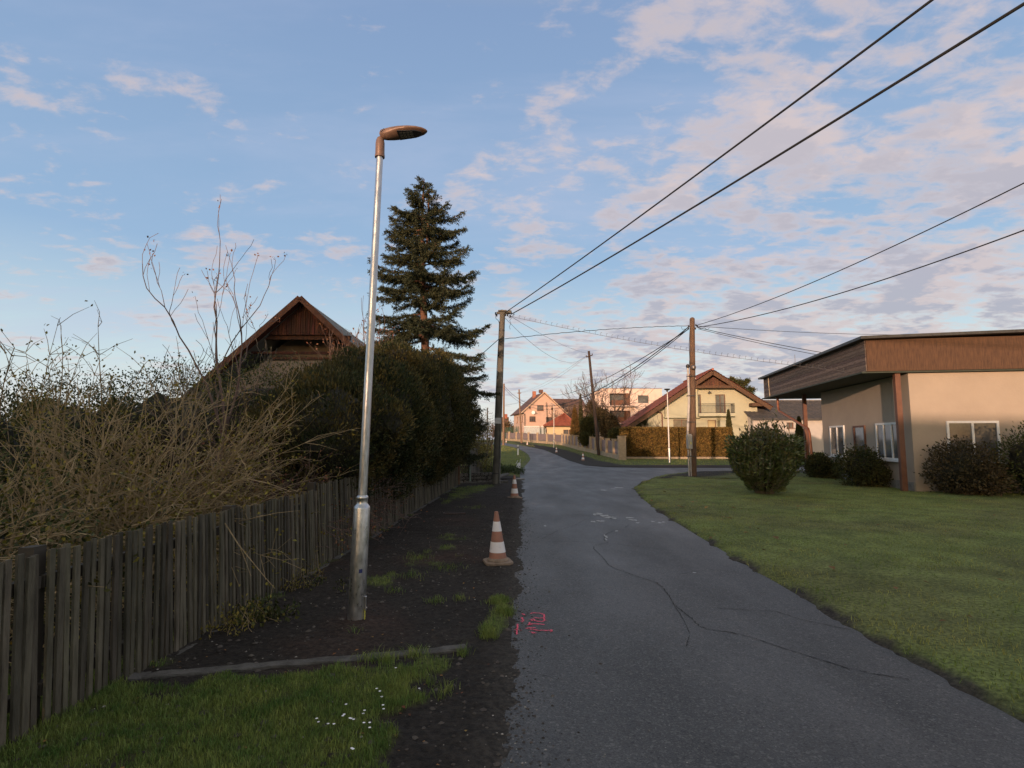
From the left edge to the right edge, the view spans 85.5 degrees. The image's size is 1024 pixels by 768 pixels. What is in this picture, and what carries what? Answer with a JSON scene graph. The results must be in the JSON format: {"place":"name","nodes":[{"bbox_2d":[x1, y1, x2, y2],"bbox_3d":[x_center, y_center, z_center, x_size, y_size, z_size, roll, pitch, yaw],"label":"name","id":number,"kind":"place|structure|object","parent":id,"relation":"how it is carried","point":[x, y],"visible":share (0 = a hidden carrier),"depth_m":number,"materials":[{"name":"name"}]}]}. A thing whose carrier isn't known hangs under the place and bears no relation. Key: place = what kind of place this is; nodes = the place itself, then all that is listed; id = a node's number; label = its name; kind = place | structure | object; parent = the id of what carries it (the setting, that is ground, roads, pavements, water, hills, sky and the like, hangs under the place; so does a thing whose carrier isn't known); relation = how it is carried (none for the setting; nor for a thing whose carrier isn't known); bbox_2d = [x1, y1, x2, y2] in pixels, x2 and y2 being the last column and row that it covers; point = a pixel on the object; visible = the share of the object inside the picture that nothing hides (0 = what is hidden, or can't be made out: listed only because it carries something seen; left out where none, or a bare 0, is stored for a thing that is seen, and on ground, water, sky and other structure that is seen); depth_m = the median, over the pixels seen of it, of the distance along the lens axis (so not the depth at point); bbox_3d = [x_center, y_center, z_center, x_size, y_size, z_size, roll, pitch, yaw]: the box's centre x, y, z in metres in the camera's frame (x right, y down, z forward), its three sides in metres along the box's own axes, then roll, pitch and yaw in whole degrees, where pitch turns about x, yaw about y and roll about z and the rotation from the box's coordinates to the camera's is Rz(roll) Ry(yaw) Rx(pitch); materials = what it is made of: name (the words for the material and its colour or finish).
{"place":"outdoors","nodes":[
{"label":"outdoors","id":0,"kind":"place"},
{"bbox_2d":[0,479,524,767],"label":"verge","id":1,"kind":"structure","parent":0,"point":[477,753],"depth_m":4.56,"materials":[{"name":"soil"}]},
{"bbox_2d":[0,367,99,552],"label":"leafy shrub","id":2,"kind":"object","parent":1,"relation":"on","point":[12,440],"visible":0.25,"depth_m":7.66,"materials":[{"name":"green plant"}]},
{"bbox_2d":[0,423,235,676],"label":"bramble bush","id":3,"kind":"object","parent":1,"relation":"on","point":[14,542],"visible":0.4,"depth_m":4.55,"materials":[{"name":"brown plant"}]},
{"bbox_2d":[0,300,290,560],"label":"arching shrub","id":4,"kind":"object","parent":1,"relation":"on","point":[50,390],"visible":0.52,"depth_m":6.87,"materials":[{"name":"brown plant"}]},
{"bbox_2d":[0,346,312,522],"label":"leafy shrub","id":5,"kind":"object","parent":1,"relation":"on","point":[151,399],"visible":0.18,"depth_m":10.49,"materials":[{"name":"green plant"}]},
{"bbox_2d":[0,357,317,609],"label":"arching shrub","id":6,"kind":"object","parent":1,"relation":"on","point":[160,459],"visible":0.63,"depth_m":5.69,"materials":[{"name":"brown plant"}]},
{"bbox_2d":[0,433,325,606],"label":"bramble bush","id":7,"kind":"object","parent":1,"relation":"on","point":[169,503],"visible":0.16,"depth_m":6.00,"materials":[{"name":"brown plant"}]},
{"bbox_2d":[132,344,221,479],"bbox_3d":[-5.536,1.074,9.438,1.286,3.454,1.280,-2,-6,16],"label":"bare tree","id":8,"kind":"object","parent":1,"relation":"on","point":[182,395],"visible":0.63,"depth_m":9.38,"materials":[{"name":"brown plant"}]},
{"bbox_2d":[16,337,359,565],"bbox_3d":[-3.688,0.928,7.016,3.777,3.085,4.540,0,-6,0],"label":"arching shrub","id":9,"kind":"object","parent":1,"relation":"on","point":[240,446],"visible":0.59,"depth_m":6.87,"materials":[{"name":"brown plant"}]},
{"bbox_2d":[127,352,286,515],"bbox_3d":[-4.960,1.163,9.474,3.733,3.101,3.104,0,-6,0],"label":"arching shrub","id":10,"kind":"object","parent":1,"relation":"on","point":[184,437],"visible":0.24,"depth_m":9.03,"materials":[{"name":"brown plant"}]},
{"bbox_2d":[0,464,459,750],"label":"picket fence","id":11,"kind":"object","parent":1,"relation":"on","point":[30,687],"visible":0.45,"depth_m":3.97,"materials":[{"name":"wood"}]},
{"bbox_2d":[225,523,272,585],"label":"dry stem","id":12,"kind":"object","parent":11,"relation":"attached to","point":[245,553],"visible":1,"depth_m":4.84,"materials":[{"name":"plant"}]},
{"bbox_2d":[198,584,287,639],"bbox_3d":[-2.397,2.073,4.977,0.673,0.372,1.008,-2,-6,18],"label":"herb","id":13,"kind":"object","parent":1,"relation":"on","point":[230,621],"visible":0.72,"depth_m":4.82,"materials":[{"name":"green plant"}]},
{"bbox_2d":[98,422,391,558],"bbox_3d":[-3.666,1.704,8.452,4.020,2.236,4.589,0,-6,0],"label":"bramble bush","id":14,"kind":"object","parent":1,"relation":"on","point":[298,485],"visible":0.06,"depth_m":7.88,"materials":[{"name":"brown plant"}]},
{"bbox_2d":[11,504,511,767],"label":"clods","id":15,"kind":"object","parent":1,"relation":"on","point":[113,765],"visible":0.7,"depth_m":4.20,"materials":[{"name":"soil"}]},
{"bbox_2d":[227,592,301,627],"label":"herb","id":16,"kind":"object","parent":1,"relation":"on","point":[271,611],"visible":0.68,"depth_m":5.12,"materials":[{"name":"green plant"}]},
{"bbox_2d":[43,522,501,767],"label":"fallen leaves","id":17,"kind":"object","parent":1,"relation":"on","point":[333,653],"visible":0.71,"depth_m":3.49,"materials":[{"name":"brown plant"}]},
{"bbox_2d":[265,565,319,591],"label":"herb","id":18,"kind":"object","parent":1,"relation":"on","point":[291,581],"visible":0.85,"depth_m":6.08,"materials":[{"name":"green plant"}]},
{"bbox_2d":[285,568,347,592],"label":"herb","id":19,"kind":"object","parent":1,"relation":"on","point":[318,578],"visible":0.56,"depth_m":6.23,"materials":[{"name":"green plant"}]},
{"bbox_2d":[233,465,427,537],"bbox_3d":[-3.422,1.761,9.483,3.123,2.019,3.551,-4,-7,37],"label":"bramble bush","id":20,"kind":"object","parent":1,"relation":"on","point":[379,507],"visible":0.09,"depth_m":9.49,"materials":[{"name":"green plant"}]},
{"bbox_2d":[271,303,393,382],"bbox_3d":[-3.677,0.589,12.473,1.705,5.030,2.811,-4,-7,36],"label":"bare tree","id":21,"kind":"object","parent":1,"relation":"on","point":[356,337],"visible":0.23,"depth_m":12.56,"materials":[{"name":"brown plant"}]},
{"bbox_2d":[315,667,419,748],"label":"daisies","id":22,"kind":"object","parent":1,"relation":"on","point":[362,713],"visible":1,"depth_m":3.23,"materials":[{"name":"white plant"}]},
{"bbox_2d":[361,295,398,342],"bbox_3d":[-3.290,0.533,13.752,0.932,5.391,0.860,1,-6,-10],"label":"bare tree","id":23,"kind":"object","parent":1,"relation":"on","point":[379,325],"visible":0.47,"depth_m":13.81,"materials":[{"name":"brown plant"}]},
{"bbox_2d":[347,125,426,620],"bbox_3d":[-1.184,-0.108,5.334,0.673,4.981,0.170,0,-6,0],"label":"street lamp","id":24,"kind":"object","parent":1,"relation":"on","point":[357,602],"visible":0.93,"depth_m":5.27,"materials":[{"name":"metal"}]},
{"bbox_2d":[364,175,502,465],"bbox_3d":[-2.728,-1.899,19.644,4.791,11.535,4.604,-5,-7,39],"label":"spruce tree","id":25,"kind":"object","parent":1,"relation":"on","point":[421,249],"visible":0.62,"depth_m":19.43,"materials":[{"name":"green plant"}]},
{"bbox_2d":[348,505,525,700],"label":"grass tufts","id":26,"kind":"object","parent":1,"relation":"on","point":[488,631],"visible":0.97,"depth_m":4.70,"materials":[{"name":"green plant"}]},
{"bbox_2d":[460,448,470,480],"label":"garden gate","id":27,"kind":"structure","parent":1,"relation":"on","point":[466,466],"depth_m":21.16,"materials":[{"name":"wood"}]},
{"bbox_2d":[471,447,479,472],"bbox_3d":[-1.532,3.284,23.505,0.028,1.326,4.294,0,-6,2],"label":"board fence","id":28,"kind":"object","parent":1,"relation":"on","point":[474,469],"visible":0.3,"depth_m":23.21,"materials":[{"name":"grey wood"}]},
{"bbox_2d":[460,472,507,483],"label":"stone wall","id":29,"kind":"structure","parent":1,"relation":"on","point":[484,477],"depth_m":21.47,"materials":[{"name":"stone"}]},
{"bbox_2d":[483,511,512,565],"bbox_3d":[-0.193,2.110,7.646,0.380,0.694,0.380,1,-6,-12],"label":"traffic cone","id":30,"kind":"object","parent":1,"relation":"on","point":[497,555],"visible":1,"depth_m":7.56,"materials":[{"name":"orange plastic"}]},
{"bbox_2d":[492,310,513,483],"bbox_3d":[-0.340,0.610,21.452,0.871,7.089,0.359,0,-6,0],"label":"concrete pole","id":31,"kind":"object","parent":1,"relation":"on","point":[496,473],"visible":0.95,"depth_m":21.35,"materials":[{"name":"concrete"}]},
{"bbox_2d":[506,326,673,338],"bbox_3d":[3.962,-2.234,23.724,9.399,1.372,0.026,3,-6,-25],"label":"thin cable","id":32,"kind":"object","parent":31,"relation":"attached to","point":[588,330],"visible":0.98,"depth_m":23.34,"materials":[{"name":"black rubber"}]},
{"bbox_2d":[514,314,843,370],"bbox_3d":[8.802,-1.342,20.429,17.830,3.036,0.018,-1,-6,8],"label":"hooked wire","id":33,"kind":"object","parent":31,"relation":"hanging from","point":[686,347],"visible":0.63,"depth_m":20.71,"materials":[{"name":"grey metal"}]},
{"bbox_2d":[505,0,933,312],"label":"power cable","id":34,"kind":"object","parent":31,"relation":"attached to","point":[843,65],"visible":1,"depth_m":8.31,"materials":[{"name":"black rubber"}]},
{"bbox_2d":[511,2,1023,314],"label":"power cable","id":35,"kind":"object","parent":31,"relation":"attached to","point":[1016,8],"visible":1,"depth_m":8.09,"materials":[{"name":"black rubber"}]},
{"bbox_2d":[509,475,521,497],"bbox_3d":[0.075,2.998,16.213,0.369,0.673,0.369,3,-6,-25],"label":"traffic cone","id":36,"kind":"object","parent":1,"relation":"on","point":[514,491],"visible":0.99,"depth_m":16.13,"materials":[{"name":"orange plastic"}]},
{"bbox_2d":[500,499,605,767],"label":"soil crumbs","id":37,"kind":"object","parent":1,"relation":"on","point":[516,735],"visible":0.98,"depth_m":3.73,"materials":[{"name":"brown soil"}]},
{"bbox_2d":[0,0,1023,439],"label":"sky","id":38,"kind":"structure","parent":0,"point":[554,125],"materials":[{"name":"blue"}]},
{"bbox_2d":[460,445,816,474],"bbox_3d":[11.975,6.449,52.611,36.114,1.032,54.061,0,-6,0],"label":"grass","id":39,"kind":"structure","parent":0,"point":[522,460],"depth_m":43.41,"materials":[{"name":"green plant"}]},
{"bbox_2d":[463,440,823,478],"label":"verge","id":40,"kind":"structure","parent":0,"point":[572,455],"depth_m":41.77,"materials":[{"name":"green plant"}]},
{"bbox_2d":[577,414,598,446],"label":"garden bush","id":41,"kind":"object","parent":40,"relation":"on","point":[587,427],"visible":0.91,"depth_m":59.23,"materials":[{"name":"green plant"}]},
{"bbox_2d":[584,400,609,433],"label":"garden bush","id":42,"kind":"object","parent":40,"relation":"on","point":[600,412],"visible":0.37,"depth_m":63.86,"materials":[{"name":"green plant"}]},
{"bbox_2d":[598,413,622,439],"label":"garden bush","id":43,"kind":"object","parent":40,"relation":"on","point":[608,421],"visible":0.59,"depth_m":55.44,"materials":[{"name":"green plant"}]},
{"bbox_2d":[607,426,618,440],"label":"garden bush","id":44,"kind":"object","parent":40,"relation":"on","point":[612,433],"visible":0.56,"depth_m":50.48,"materials":[{"name":"green plant"}]},
{"bbox_2d":[476,442,1023,767],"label":"road","id":45,"kind":"structure","parent":0,"point":[693,607],"depth_m":4.16,"materials":[{"name":"grey asphalt"}]},
{"bbox_2d":[502,502,620,767],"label":"edge grit","id":46,"kind":"object","parent":45,"relation":"on","point":[523,661],"visible":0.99,"depth_m":3.63,"materials":[{"name":"grey gravel"}]},
{"bbox_2d":[632,471,1023,722],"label":"lawn","id":47,"kind":"structure","parent":0,"point":[971,685],"depth_m":7.69,"materials":[{"name":"plant"}]},
{"bbox_2d":[681,317,709,475],"bbox_3d":[8.539,0.703,25.372,1.325,7.684,0.472,0,-6,0],"label":"wooden pole","id":48,"kind":"object","parent":47,"relation":"on","point":[691,436],"visible":0.96,"depth_m":25.30,"materials":[{"name":"brown wood"}]},
{"bbox_2d":[504,329,687,408],"bbox_3d":[3.551,0.182,52.936,0.036,4.675,55.422,1,-6,-10],"label":"thin cable","id":49,"kind":"object","parent":48,"relation":"attached to","point":[625,376],"visible":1,"depth_m":32.85,"materials":[{"name":"black rubber"}]},
{"bbox_2d":[505,326,688,405],"bbox_3d":[3.551,-0.118,52.967,0.048,4.734,55.424,1,-6,-10],"label":"thin cable","id":50,"kind":"object","parent":48,"relation":"attached to","point":[619,377],"visible":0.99,"depth_m":33.71,"materials":[{"name":"black rubber"}]},
{"bbox_2d":[548,329,688,394],"bbox_3d":[7.032,-0.313,62.534,0.044,3.352,73.664,0,-6,-2],"label":"thin cable","id":51,"kind":"object","parent":48,"relation":"attached to","point":[629,365],"visible":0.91,"depth_m":36.42,"materials":[{"name":"black rubber"}]},
{"bbox_2d":[698,327,817,351],"bbox_3d":[14.544,-1.412,23.935,12.270,2.787,0.028,-2,-6,16],"label":"thin cable","id":52,"kind":"object","parent":48,"relation":"attached to","point":[758,340],"visible":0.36,"depth_m":24.96,"materials":[{"name":"black rubber"}]},
{"bbox_2d":[705,326,886,334],"bbox_3d":[18.330,-2.733,28.087,20.116,0.644,0.022,1,-6,-13],"label":"thin cable","id":53,"kind":"object","parent":48,"relation":"attached to","point":[804,332],"visible":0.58,"depth_m":27.11,"materials":[{"name":"black rubber"}]},
{"bbox_2d":[696,183,1023,325],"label":"power cable","id":54,"kind":"object","parent":48,"relation":"attached to","point":[883,250],"visible":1,"depth_m":14.14,"materials":[{"name":"black rubber"}]},
{"bbox_2d":[700,230,1023,326],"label":"power cable","id":55,"kind":"object","parent":48,"relation":"attached to","point":[882,279],"visible":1,"depth_m":15.66,"materials":[{"name":"black rubber"}]},
{"bbox_2d":[722,409,805,493],"bbox_3d":[7.859,2.103,17.306,2.472,2.694,2.258,0,-6,0],"label":"laurel bush","id":56,"kind":"object","parent":47,"relation":"on","point":[761,459],"visible":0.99,"depth_m":16.77,"materials":[{"name":"green plant"}]},
{"bbox_2d":[651,491,897,588],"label":"fallen leaves","id":57,"kind":"object","parent":47,"relation":"on","point":[777,537],"visible":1,"depth_m":9.16,"materials":[{"name":"brown plant"}]},
{"bbox_2d":[801,451,840,478],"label":"garden shrub","id":58,"kind":"object","parent":47,"relation":"on","point":[821,465],"visible":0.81,"depth_m":23.89,"materials":[{"name":"green plant"}]},
{"bbox_2d":[830,443,893,486],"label":"garden shrub","id":59,"kind":"object","parent":47,"relation":"on","point":[863,470],"visible":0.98,"depth_m":19.70,"materials":[{"name":"green plant"}]},
{"bbox_2d":[913,434,1020,496],"bbox_3d":[13.799,2.585,17.013,2.434,2.176,2.303,0,-6,0],"label":"garden shrub","id":60,"kind":"object","parent":47,"relation":"on","point":[959,470],"visible":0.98,"depth_m":16.63,"materials":[{"name":"green plant"}]},
{"bbox_2d":[986,421,1023,493],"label":"garden shrub","id":61,"kind":"object","parent":47,"relation":"on","point":[1015,464],"visible":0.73,"depth_m":16.79,"materials":[{"name":"green plant"}]},
{"bbox_3d":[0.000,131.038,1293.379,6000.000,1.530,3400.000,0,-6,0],"label":"ground","id":62,"kind":"structure","parent":0,"visible":0},
{"bbox_2d":[7,395,68,433],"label":"village tree","id":63,"kind":"object","parent":62,"relation":"on","point":[30,405],"visible":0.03,"depth_m":46.97,"materials":[{"name":"green plant"}]},
{"bbox_2d":[91,395,136,422],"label":"village tree","id":64,"kind":"object","parent":62,"relation":"on","point":[116,407],"visible":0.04,"depth_m":59.26,"materials":[{"name":"green plant"}]},
{"bbox_2d":[142,199,285,520],"bbox_3d":[-4.742,-0.170,9.164,1.836,5.880,2.302,0,-6,0],"label":"rowan tree","id":65,"kind":"object","parent":62,"relation":"on","point":[216,360],"visible":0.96,"depth_m":8.83,"materials":[{"name":"brown plant"}]},
{"bbox_2d":[180,296,363,480],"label":"timber gable house","id":66,"kind":"structure","parent":62,"relation":"on","point":[297,328],"depth_m":20.61,"materials":[{"name":"paint"}]},
{"bbox_2d":[249,338,318,391],"bbox_3d":[-4.441,0.976,10.880,1.488,3.937,1.740,2,-6,-16],"label":"bare tree","id":67,"kind":"object","parent":62,"relation":"on","point":[268,372],"visible":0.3,"depth_m":11.07,"materials":[{"name":"brown plant"}]},
{"bbox_2d":[121,644,465,680],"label":"concrete kerb","id":68,"kind":"structure","parent":62,"relation":"on","point":[242,667],"depth_m":4.06,"materials":[{"name":"grey concrete"}]},
{"bbox_2d":[240,336,483,510],"bbox_3d":[-2.950,1.026,13.539,3.823,4.292,11.381,-1,-6,7],"label":"yew bush","id":69,"kind":"object","parent":62,"relation":"on","point":[424,414],"visible":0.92,"depth_m":9.87,"materials":[{"name":"green plant"}]},
{"bbox_2d":[468,418,493,472],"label":"young shrub","id":70,"kind":"object","parent":62,"relation":"on","point":[480,449],"visible":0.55,"depth_m":23.91,"materials":[{"name":"green plant"}]},
{"bbox_2d":[467,407,494,471],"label":"young shrub","id":71,"kind":"object","parent":62,"relation":"on","point":[488,440],"visible":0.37,"depth_m":25.74,"materials":[{"name":"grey plant"}]},
{"bbox_2d":[461,463,524,473],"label":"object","id":72,"kind":"object","parent":62,"relation":"on","point":[509,469],"visible":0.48,"depth_m":27.12,"materials":[{"name":"green plant"}]},
{"bbox_2d":[488,418,513,438],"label":"shrub","id":73,"kind":"object","parent":62,"relation":"on","point":[508,424],"visible":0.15,"depth_m":123.89,"materials":[{"name":"green plant"}]},
{"bbox_2d":[502,384,504,444],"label":"utility pole","id":74,"kind":"object","parent":62,"relation":"on","point":[503,437],"visible":0.84,"depth_m":79.80,"materials":[{"name":"brown wood"}]},
{"bbox_2d":[517,389,522,442],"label":"utility pole","id":75,"kind":"object","parent":62,"relation":"on","point":[521,441],"visible":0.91,"depth_m":87.78,"materials":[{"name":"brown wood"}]},
{"bbox_2d":[524,426,545,440],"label":"sheet wall","id":76,"kind":"structure","parent":62,"relation":"on","point":[535,429],"depth_m":96.64,"materials":[{"name":"white metal"}]},
{"bbox_2d":[510,390,585,439],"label":"gable house","id":77,"kind":"structure","parent":62,"relation":"on","point":[533,416],"depth_m":100.89,"materials":[{"name":"orange paint"}]},
{"bbox_2d":[543,413,570,441],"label":"bungalow","id":78,"kind":"object","parent":62,"relation":"on","point":[560,424],"visible":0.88,"depth_m":91.59,"materials":[{"name":"beige paint"}]},
{"bbox_2d":[501,432,625,459],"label":"pillar fence","id":79,"kind":"object","parent":62,"relation":"on","point":[615,447],"visible":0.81,"depth_m":62.73,"materials":[{"name":"beige concrete"}]},
{"bbox_2d":[548,402,586,418],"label":"bare tree","id":80,"kind":"object","parent":62,"relation":"on","point":[569,407],"visible":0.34,"depth_m":94.64,"materials":[{"name":"brown plant"}]},
{"bbox_2d":[569,404,579,434],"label":"conifer","id":81,"kind":"object","parent":62,"relation":"on","point":[575,428],"visible":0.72,"depth_m":72.54,"materials":[{"name":"green plant"}]},
{"bbox_2d":[578,394,582,431],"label":"conifer","id":82,"kind":"object","parent":62,"relation":"on","point":[580,414],"visible":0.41,"depth_m":77.80,"materials":[{"name":"green plant"}]},
{"bbox_2d":[586,351,599,454],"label":"leaning pole","id":83,"kind":"object","parent":62,"relation":"on","point":[597,436],"visible":0.94,"depth_m":52.22,"materials":[{"name":"brown wood"}]},
{"bbox_2d":[551,362,655,425],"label":"walnut tree","id":84,"kind":"object","parent":62,"relation":"on","point":[603,402],"visible":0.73,"depth_m":66.22,"materials":[{"name":"brown plant"}]},
{"bbox_2d":[590,388,661,440],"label":"modern house","id":85,"kind":"structure","parent":62,"relation":"on","point":[654,395],"depth_m":86.61,"materials":[{"name":"beige paint"}]},
{"bbox_2d":[610,394,623,404],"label":"terrace door","id":86,"kind":"structure","parent":85,"relation":"in","point":[611,396],"depth_m":87.86,"materials":[{"name":"grey glass"}]},
{"bbox_2d":[638,395,647,402],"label":"window","id":87,"kind":"structure","parent":85,"relation":"in","point":[642,400],"depth_m":86.80,"materials":[{"name":"white glass"}]},
{"bbox_2d":[664,388,670,462],"bbox_3d":[11.209,3.054,39.772,0.460,5.478,0.453,0,-6,0],"label":"street lamp","id":88,"kind":"object","parent":62,"relation":"on","point":[669,453],"visible":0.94,"depth_m":39.67,"materials":[{"name":"metal"}]},
{"bbox_2d":[619,426,732,458],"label":"clipped hedge","id":89,"kind":"object","parent":62,"relation":"on","point":[646,442],"visible":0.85,"depth_m":46.72,"materials":[{"name":"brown plant"}]},
{"bbox_2d":[620,368,773,440],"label":"house","id":90,"kind":"structure","parent":62,"relation":"on","point":[718,395],"depth_m":59.38,"materials":[{"name":"yellow paint"}]},
{"bbox_2d":[673,419,689,426],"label":"window","id":91,"kind":"structure","parent":90,"relation":"in","point":[677,422],"depth_m":59.80,"materials":[{"name":"white glass"}]},
{"bbox_2d":[715,395,724,411],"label":"balcony door","id":92,"kind":"structure","parent":90,"relation":"in","point":[719,399],"depth_m":59.71,"materials":[{"name":"white glass"}]},
{"bbox_2d":[725,409,733,442],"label":"conifer","id":93,"kind":"object","parent":62,"relation":"on","point":[728,420],"visible":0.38,"depth_m":53.77,"materials":[{"name":"green plant"}]},
{"bbox_2d":[727,376,756,393],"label":"pine","id":94,"kind":"object","parent":62,"relation":"on","point":[743,383],"visible":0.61,"depth_m":80.11,"materials":[{"name":"green plant"}]},
{"bbox_2d":[744,400,823,451],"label":"house","id":95,"kind":"structure","parent":62,"relation":"on","point":[792,408],"depth_m":58.13,"materials":[{"name":"white paint"}]},
{"bbox_2d":[795,416,809,461],"bbox_3d":[20.672,4.026,39.790,1.116,3.548,1.091,2,-6,-23],"label":"conifer","id":96,"kind":"object","parent":62,"relation":"on","point":[799,430],"visible":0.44,"depth_m":39.67,"materials":[{"name":"green plant"}]},
{"bbox_2d":[758,329,1023,492],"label":"clad house","id":97,"kind":"structure","parent":62,"relation":"on","point":[900,401],"depth_m":18.14,"materials":[{"name":"paint"}]},
{"bbox_2d":[700,329,814,354],"bbox_3d":[14.535,-1.280,23.921,12.251,2.929,0.024,-2,-6,16],"label":"thin cable","id":98,"kind":"object","parent":97,"relation":"attached to","point":[755,342],"visible":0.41,"depth_m":25.01,"materials":[{"name":"black rubber"}]},
{"bbox_2d":[828,425,845,457],"bbox_3d":[14.020,2.478,23.891,0.220,1.352,1.640,-1,-6,10],"label":"window","id":99,"kind":"structure","parent":97,"relation":"in","point":[837,433],"depth_m":23.88,"materials":[{"name":"white paint"}]},
{"bbox_2d":[853,425,865,455],"bbox_3d":[13.669,2.688,21.738,0.060,2.100,1.000,-1,-6,10],"label":"door","id":100,"kind":"structure","parent":97,"relation":"in","point":[859,432],"depth_m":21.82,"materials":[{"name":"brown glass"}]},
{"bbox_2d":[875,422,897,461],"bbox_3d":[13.285,2.044,19.576,0.220,1.352,1.840,-1,-6,10],"label":"window","id":101,"kind":"structure","parent":97,"relation":"in","point":[886,436],"depth_m":19.65,"materials":[{"name":"glass"}]},
{"bbox_2d":[945,421,1001,463],"bbox_3d":[14.775,1.859,17.730,1.640,1.352,0.220,-1,-6,10],"label":"window","id":102,"kind":"structure","parent":97,"relation":"in","point":[975,430],"depth_m":17.75,"materials":[{"name":"glass"}]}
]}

